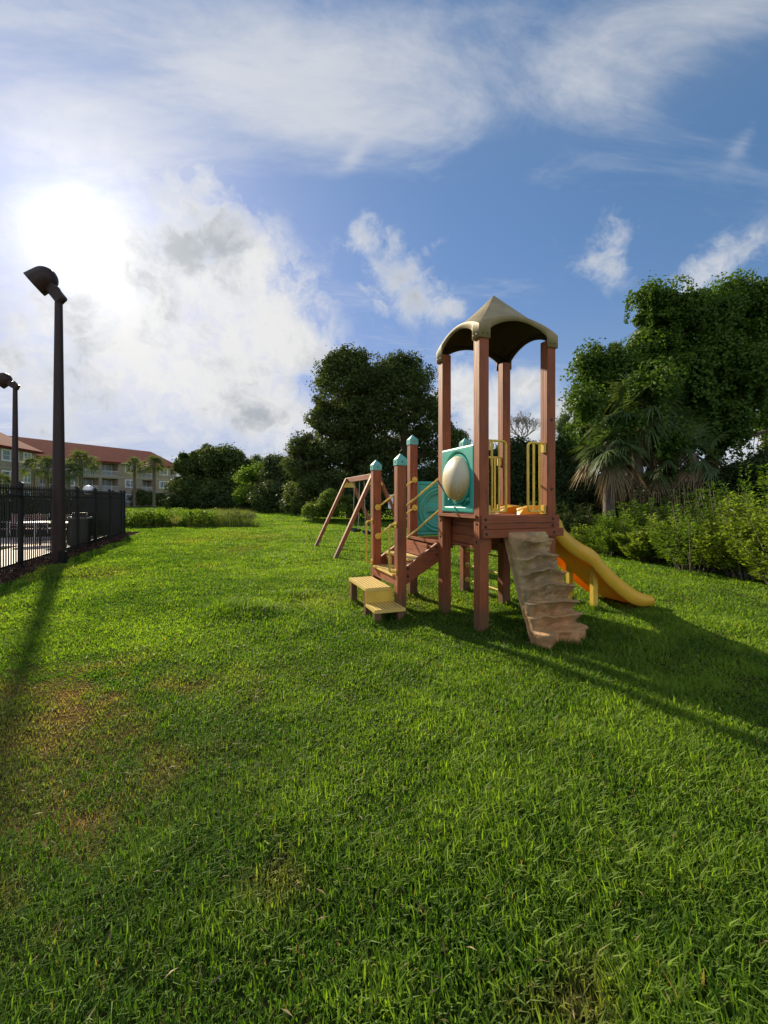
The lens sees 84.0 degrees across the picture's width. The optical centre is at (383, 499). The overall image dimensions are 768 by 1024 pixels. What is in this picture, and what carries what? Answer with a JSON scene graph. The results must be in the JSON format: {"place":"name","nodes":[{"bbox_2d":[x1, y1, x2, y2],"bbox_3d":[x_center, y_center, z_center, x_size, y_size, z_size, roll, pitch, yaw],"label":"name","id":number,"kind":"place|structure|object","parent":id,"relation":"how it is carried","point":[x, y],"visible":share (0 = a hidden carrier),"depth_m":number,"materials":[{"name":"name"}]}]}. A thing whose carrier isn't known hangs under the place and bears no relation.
{"place":"outdoors","nodes":[
{"label":"outdoors","id":0,"kind":"place"},
{"bbox_2d":[1,535,99,565],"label":"pool deck","id":1,"kind":"structure","parent":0,"point":[26,548],"depth_m":12.81,"materials":[{"name":"beige concrete"}]},
{"bbox_2d":[1,514,14,531],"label":"patio chair","id":2,"kind":"object","parent":1,"relation":"on","point":[12,523],"visible":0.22,"depth_m":15.68,"materials":[{"name":"white metal"}]},
{"bbox_2d":[26,514,40,529],"bbox_3d":[-12.666,1.000,15.238,0.547,0.964,0.587,0,0,-17],"label":"patio chair","id":3,"kind":"object","parent":1,"relation":"on","point":[32,519],"visible":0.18,"depth_m":15.44,"materials":[{"name":"white"}]},
{"bbox_2d":[26,521,47,544],"bbox_3d":[-11.484,1.116,14.200,1.100,0.732,1.100,0,0,0],"label":"patio table","id":4,"kind":"object","parent":1,"relation":"on","point":[40,528],"visible":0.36,"depth_m":13.91,"materials":[{"name":"white paint"}]},
{"bbox_2d":[36,513,47,532],"bbox_3d":[-12.745,1.000,15.639,0.547,0.964,0.587,0,0,11],"label":"patio chair","id":5,"kind":"object","parent":1,"relation":"on","point":[45,523],"visible":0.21,"depth_m":15.84,"materials":[{"name":"white metal"}]},
{"bbox_2d":[0,432,176,506],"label":"apartment building","id":6,"kind":"structure","parent":0,"point":[112,459],"depth_m":82.45,"materials":[{"name":"beige paint"}]},
{"bbox_2d":[1,470,11,481],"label":"window","id":7,"kind":"structure","parent":6,"relation":"in","point":[6,471],"depth_m":58.85,"materials":[{"name":"white glass"}]},
{"bbox_2d":[1,448,11,461],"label":"window","id":8,"kind":"structure","parent":6,"relation":"in","point":[6,455],"depth_m":58.85,"materials":[{"name":"white glass"}]},
{"bbox_2d":[23,473,30,483],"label":"window","id":9,"kind":"structure","parent":6,"relation":"in","point":[27,480],"depth_m":62.98,"materials":[{"name":"white glass"}]},
{"bbox_2d":[23,452,31,461],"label":"window","id":10,"kind":"structure","parent":6,"relation":"in","point":[26,454],"depth_m":62.84,"materials":[{"name":"white glass"}]},
{"bbox_2d":[125,479,132,487],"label":"window","id":11,"kind":"structure","parent":6,"relation":"in","point":[128,483],"depth_m":86.19,"materials":[{"name":"white glass"}]},
{"bbox_2d":[126,494,132,501],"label":"window","id":12,"kind":"structure","parent":6,"relation":"in","point":[128,495],"depth_m":86.06,"materials":[{"name":"white glass"}]},
{"bbox_2d":[159,481,167,488],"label":"window","id":13,"kind":"structure","parent":6,"relation":"in","point":[161,483],"depth_m":93.28,"materials":[{"name":"white glass"}]},
{"bbox_2d":[159,468,167,475],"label":"window","id":14,"kind":"structure","parent":6,"relation":"in","point":[165,473],"depth_m":93.71,"materials":[{"name":"white glass"}]},
{"bbox_2d":[0,502,767,1023],"bbox_3d":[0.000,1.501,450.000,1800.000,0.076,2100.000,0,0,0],"label":"lawn ground","id":15,"kind":"structure","parent":0,"point":[156,810],"depth_m":2.12,"materials":[{"name":"green plant"}]},
{"bbox_2d":[0,471,11,492],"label":"palm tree","id":16,"kind":"object","parent":15,"relation":"on","point":[6,479],"visible":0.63,"depth_m":36.11,"materials":[{"name":"green plant"}]},
{"bbox_2d":[0,373,19,492],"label":"lamp post","id":17,"kind":"object","parent":15,"relation":"on","point":[6,380],"visible":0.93,"depth_m":17.62,"materials":[{"name":"brown metal"}]},
{"bbox_2d":[19,455,45,495],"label":"palm tree","id":18,"kind":"object","parent":15,"relation":"on","point":[30,460],"visible":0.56,"depth_m":45.82,"materials":[{"name":"green plant"}]},
{"bbox_2d":[24,454,65,495],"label":"palm tree","id":19,"kind":"object","parent":15,"relation":"on","point":[42,471],"visible":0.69,"depth_m":42.58,"materials":[{"name":"green plant"}]},
{"bbox_2d":[1,494,111,536],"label":"hedge","id":20,"kind":"object","parent":15,"relation":"on","point":[45,513],"visible":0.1,"depth_m":17.29,"materials":[{"name":"plant"}]},
{"bbox_2d":[1,490,114,537],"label":"iron fence","id":21,"kind":"object","parent":15,"relation":"on","point":[28,497],"visible":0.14,"depth_m":16.79,"materials":[{"name":"black metal"}]},
{"bbox_2d":[0,481,125,572],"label":"iron fence","id":22,"kind":"object","parent":15,"relation":"on","point":[90,509],"visible":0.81,"depth_m":10.68,"materials":[{"name":"black metal"}]},
{"bbox_2d":[46,458,89,495],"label":"palm tree","id":23,"kind":"object","parent":15,"relation":"on","point":[76,472],"visible":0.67,"depth_m":41.92,"materials":[{"name":"green plant"}]},
{"bbox_2d":[0,531,140,583],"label":"mulch bed","id":24,"kind":"object","parent":15,"relation":"on","point":[47,560],"visible":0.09,"depth_m":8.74,"materials":[{"name":"brown wood"}]},
{"bbox_2d":[23,266,67,563],"bbox_3d":[-7.965,-1.977,10.139,0.963,7.055,0.567,0,0,-13],"label":"lamp post","id":25,"kind":"object","parent":24,"relation":"on","point":[44,280],"visible":0.98,"depth_m":10.01,"materials":[{"name":"brown metal"}]},
{"bbox_2d":[67,513,91,545],"bbox_3d":[-9.619,0.940,13.500,0.540,1.020,0.540,0,0,-20],"label":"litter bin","id":26,"kind":"object","parent":24,"relation":"on","point":[82,528],"visible":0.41,"depth_m":13.32,"materials":[{"name":"plastic"}]},
{"bbox_2d":[83,485,92,489],"bbox_3d":[-9.834,0.510,14.200,0.321,1.940,0.321,0,0,0],"label":"globe lamp","id":27,"kind":"object","parent":24,"relation":"on","point":[88,487],"visible":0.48,"depth_m":14.10,"materials":[{"name":"white glass"}]},
{"bbox_2d":[65,448,103,494],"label":"palm tree","id":28,"kind":"object","parent":15,"relation":"on","point":[83,458],"visible":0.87,"depth_m":44.80,"materials":[{"name":"green plant"}]},
{"bbox_2d":[119,455,146,507],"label":"palm tree","id":29,"kind":"object","parent":15,"relation":"on","point":[134,459],"visible":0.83,"depth_m":75.79,"materials":[{"name":"green plant"}]},
{"bbox_2d":[127,488,156,506],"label":"bush","id":30,"kind":"object","parent":15,"relation":"on","point":[142,496],"visible":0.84,"depth_m":82.97,"materials":[{"name":"green plant"}]},
{"bbox_2d":[135,454,168,507],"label":"palm tree","id":31,"kind":"object","parent":15,"relation":"on","point":[154,459],"visible":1,"depth_m":73.77,"materials":[{"name":"green plant"}]},
{"bbox_2d":[148,492,169,506],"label":"bush","id":32,"kind":"object","parent":15,"relation":"on","point":[161,496],"visible":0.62,"depth_m":84.89,"materials":[{"name":"green plant"}]},
{"bbox_2d":[126,507,224,527],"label":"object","id":33,"kind":"object","parent":15,"relation":"on","point":[185,514],"visible":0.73,"depth_m":22.82,"materials":[{"name":"green plant"}]},
{"bbox_2d":[131,506,260,526],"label":"marsh reeds","id":34,"kind":"object","parent":15,"relation":"on","point":[217,522],"visible":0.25,"depth_m":22.87,"materials":[{"name":"green plant"}]},
{"bbox_2d":[161,442,256,503],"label":"oak tree","id":35,"kind":"object","parent":15,"relation":"on","point":[208,470],"visible":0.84,"depth_m":62.46,"materials":[{"name":"green plant"}]},
{"bbox_2d":[212,508,257,525],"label":"wispy bush","id":36,"kind":"object","parent":15,"relation":"on","point":[244,515],"visible":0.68,"depth_m":23.70,"materials":[{"name":"green plant"}]},
{"bbox_2d":[159,490,325,515],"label":"woodland thicket","id":37,"kind":"object","parent":15,"relation":"on","point":[217,501],"visible":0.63,"depth_m":58.10,"materials":[{"name":"green plant"}]},
{"bbox_2d":[227,457,263,511],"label":"leafy tree","id":38,"kind":"object","parent":15,"relation":"on","point":[248,474],"visible":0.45,"depth_m":50.74,"materials":[{"name":"green plant"}]},
{"bbox_2d":[250,453,265,463],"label":"pine tree","id":39,"kind":"object","parent":15,"relation":"on","point":[257,458],"visible":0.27,"depth_m":69.62,"materials":[{"name":"green plant"}]},
{"bbox_2d":[245,451,299,512],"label":"leafy tree","id":40,"kind":"object","parent":15,"relation":"on","point":[274,477],"visible":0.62,"depth_m":47.28,"materials":[{"name":"green plant"}]},
{"bbox_2d":[277,427,340,517],"bbox_3d":[-5.530,-1.986,32.376,5.046,7.193,5.741,0,0,0],"label":"oak tree","id":41,"kind":"object","parent":15,"relation":"on","point":[308,484],"visible":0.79,"depth_m":31.76,"materials":[{"name":"green plant"}]},
{"bbox_2d":[301,488,354,518],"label":"green shrubs","id":42,"kind":"object","parent":15,"relation":"on","point":[326,500],"visible":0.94,"depth_m":27.06,"materials":[{"name":"green plant"}]},
{"bbox_2d":[296,342,397,517],"bbox_3d":[-2.551,-5.140,32.929,8.789,13.542,7.500,0,0,0],"label":"oak tree","id":43,"kind":"object","parent":15,"relation":"on","point":[345,367],"visible":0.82,"depth_m":31.32,"materials":[{"name":"green plant"}]},
{"bbox_2d":[315,474,393,558],"bbox_3d":[-0.669,0.437,12.583,2.282,2.263,3.270,0,0,-20],"label":"swing set","id":44,"kind":"object","parent":15,"relation":"on","point":[348,482],"visible":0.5,"depth_m":11.55,"materials":[{"name":"brown wood"}]},
{"bbox_2d":[351,481,361,531],"bbox_3d":[-0.865,0.225,13.007,0.220,1.550,0.589,0,0,-20],"label":"swing","id":45,"kind":"object","parent":44,"relation":"hanging from","point":[353,529],"visible":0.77,"depth_m":12.82,"materials":[{"name":"black rubber"}]},
{"bbox_2d":[362,482,370,534],"bbox_3d":[-0.448,0.225,12.062,0.220,1.550,0.589,0,0,-20],"label":"swing","id":46,"kind":"object","parent":44,"relation":"hanging from","point":[368,532],"visible":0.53,"depth_m":11.88,"materials":[{"name":"black rubber"}]},
{"bbox_2d":[0,615,767,1023],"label":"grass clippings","id":47,"kind":"object","parent":15,"relation":"on","point":[352,869],"depth_m":1.99,"materials":[{"name":"green plant"}]},
{"bbox_2d":[332,349,470,516],"bbox_3d":[1.422,-5.283,34.436,12.061,13.805,8.966,0,0,0],"label":"oak tree","id":48,"kind":"object","parent":15,"relation":"on","point":[402,380],"visible":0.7,"depth_m":32.23,"materials":[{"name":"green plant"}]},
{"bbox_2d":[300,428,592,520],"bbox_3d":[3.109,-1.199,28.388,20.436,6.017,7.327,0,0,26],"label":"woodland thicket","id":49,"kind":"object","parent":15,"relation":"on","point":[518,471],"visible":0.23,"depth_m":24.83,"materials":[{"name":"green plant"}]},
{"bbox_2d":[349,296,654,648],"bbox_3d":[1.747,-0.502,5.735,3.917,4.165,2.767,0,0,-20],"label":"play structure","id":50,"kind":"object","parent":15,"relation":"on","point":[534,545],"visible":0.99,"depth_m":5.38,"materials":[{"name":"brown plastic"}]},
{"bbox_2d":[510,410,539,503],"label":"bare tree","id":51,"kind":"object","parent":15,"relation":"on","point":[526,421],"visible":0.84,"depth_m":35.60,"materials":[{"name":"grey plant"}]},
{"bbox_2d":[519,501,557,513],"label":"shrub","id":52,"kind":"object","parent":15,"relation":"on","point":[538,504],"visible":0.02,"depth_m":15.50,"materials":[{"name":"green plant"}]},
{"bbox_2d":[555,412,572,434],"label":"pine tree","id":53,"kind":"object","parent":15,"relation":"on","point":[561,420],"visible":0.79,"depth_m":33.64,"materials":[{"name":"green plant"}]},
{"bbox_2d":[555,420,588,479],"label":"leafy tree","id":54,"kind":"object","parent":15,"relation":"on","point":[565,437],"visible":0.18,"depth_m":23.40,"materials":[{"name":"green plant"}]},
{"bbox_2d":[555,506,596,537],"bbox_3d":[5.743,0.827,13.630,1.894,1.362,1.926,0,0,0],"label":"shrub","id":55,"kind":"object","parent":15,"relation":"on","point":[567,526],"visible":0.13,"depth_m":13.46,"materials":[{"name":"green plant"}]},
{"bbox_2d":[555,501,602,530],"bbox_3d":[6.606,0.791,14.556,1.982,1.433,2.041,0,0,-45],"label":"shrub","id":56,"kind":"object","parent":15,"relation":"on","point":[586,518],"visible":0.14,"depth_m":14.26,"materials":[{"name":"green plant"}]},
{"bbox_2d":[565,523,611,549],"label":"shrub","id":57,"kind":"object","parent":15,"relation":"on","point":[579,533],"visible":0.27,"depth_m":12.40,"materials":[{"name":"green plant"}]},
{"bbox_2d":[566,418,655,522],"bbox_3d":[7.577,-0.625,14.123,2.688,4.450,2.761,0,0,0],"label":"palm tree","id":58,"kind":"object","parent":15,"relation":"on","point":[612,475],"visible":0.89,"depth_m":13.84,"materials":[{"name":"green plant"}]},
{"bbox_2d":[583,507,648,556],"bbox_3d":[6.197,0.855,11.433,1.782,1.307,1.782,0,0,0],"label":"shrub","id":59,"kind":"object","parent":15,"relation":"on","point":[604,538],"visible":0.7,"depth_m":11.16,"materials":[{"name":"green plant"}]},
{"bbox_2d":[573,340,668,516],"bbox_3d":[9.076,-2.306,16.279,3.791,7.821,1.448,0,0,7],"label":"pine tree","id":60,"kind":"object","parent":15,"relation":"on","point":[616,344],"visible":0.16,"depth_m":16.15,"materials":[{"name":"green plant"}]},
{"bbox_2d":[580,373,689,508],"bbox_3d":[8.553,-1.427,14.625,3.612,6.054,3.278,0,0,-38],"label":"palm tree","id":61,"kind":"object","parent":15,"relation":"on","point":[621,387],"visible":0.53,"depth_m":14.11,"materials":[{"name":"green plant"}]},
{"bbox_2d":[606,494,681,531],"bbox_3d":[7.588,0.679,12.392,2.118,1.658,2.200,0,0,0],"label":"shrub","id":62,"kind":"object","parent":15,"relation":"on","point":[638,515],"visible":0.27,"depth_m":12.24,"materials":[{"name":"green plant"}]},
{"bbox_2d":[610,513,690,563],"bbox_3d":[6.523,0.906,10.178,1.910,1.202,1.909,0,0,0],"label":"shrub","id":63,"kind":"object","parent":15,"relation":"on","point":[639,545],"visible":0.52,"depth_m":10.12,"materials":[{"name":"green plant"}]},
{"bbox_2d":[619,451,696,511],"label":"palm tree","id":64,"kind":"object","parent":15,"relation":"on","point":[660,479],"visible":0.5,"depth_m":14.07,"materials":[{"name":"green plant"}]},
{"bbox_2d":[555,443,767,523],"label":"woodland thicket","id":65,"kind":"object","parent":15,"relation":"on","point":[579,494],"visible":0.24,"depth_m":15.79,"materials":[{"name":"green plant"}]},
{"bbox_2d":[558,268,767,498],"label":"vine covered tree","id":66,"kind":"object","parent":15,"relation":"on","point":[722,337],"visible":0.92,"depth_m":15.25,"materials":[{"name":"green plant"}]},
{"bbox_2d":[644,403,715,482],"bbox_3d":[10.052,-0.878,15.079,2.192,4.957,2.633,0,0,-40],"label":"palm tree","id":67,"kind":"object","parent":15,"relation":"on","point":[685,413],"visible":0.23,"depth_m":14.68,"materials":[{"name":"green plant"}]},
{"bbox_2d":[650,485,724,554],"bbox_3d":[7.784,0.563,10.958,1.999,1.888,2.062,0,0,0],"label":"shrub","id":68,"kind":"object","parent":15,"relation":"on","point":[675,506],"visible":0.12,"depth_m":10.96,"materials":[{"name":"green plant"}]},
{"bbox_2d":[648,504,735,572],"bbox_3d":[6.471,0.798,8.891,1.765,1.419,1.842,0,0,0],"label":"shrub","id":69,"kind":"object","parent":15,"relation":"on","point":[671,553],"visible":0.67,"depth_m":8.90,"materials":[{"name":"green plant"}]},
{"bbox_2d":[664,417,739,515],"bbox_3d":[10.309,-0.569,14.177,2.745,4.339,2.821,0,0,0],"label":"palm tree","id":70,"kind":"object","parent":15,"relation":"on","point":[701,466],"visible":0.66,"depth_m":13.78,"materials":[{"name":"green plant"}]},
{"bbox_2d":[678,458,767,570],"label":"shrub","id":71,"kind":"object","parent":15,"relation":"on","point":[711,512],"visible":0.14,"depth_m":9.21,"materials":[{"name":"green plant"}]},
{"bbox_2d":[694,476,767,580],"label":"shrub","id":72,"kind":"object","parent":15,"relation":"on","point":[734,525],"visible":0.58,"depth_m":8.05,"materials":[{"name":"green plant"}]},
{"bbox_2d":[704,454,767,502],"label":"dark hedge","id":73,"kind":"object","parent":15,"relation":"on","point":[731,473],"visible":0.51,"depth_m":12.66,"materials":[{"name":"green plant"}]},
{"bbox_2d":[705,274,767,453],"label":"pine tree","id":74,"kind":"object","parent":15,"relation":"on","point":[743,280],"visible":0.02,"depth_m":16.75,"materials":[{"name":"green plant"}]},
{"bbox_2d":[728,496,767,584],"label":"shrub","id":75,"kind":"object","parent":15,"relation":"on","point":[758,559],"visible":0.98,"depth_m":7.23,"materials":[{"name":"green plant"}]},
{"bbox_2d":[739,463,767,518],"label":"shrub","id":76,"kind":"object","parent":15,"relation":"on","point":[750,484],"visible":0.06,"depth_m":9.29,"materials":[{"name":"green plant"}]},
{"bbox_2d":[0,0,767,475],"label":"sky","id":77,"kind":"structure","parent":0,"point":[220,197],"materials":[{"name":"blue"}]}
]}

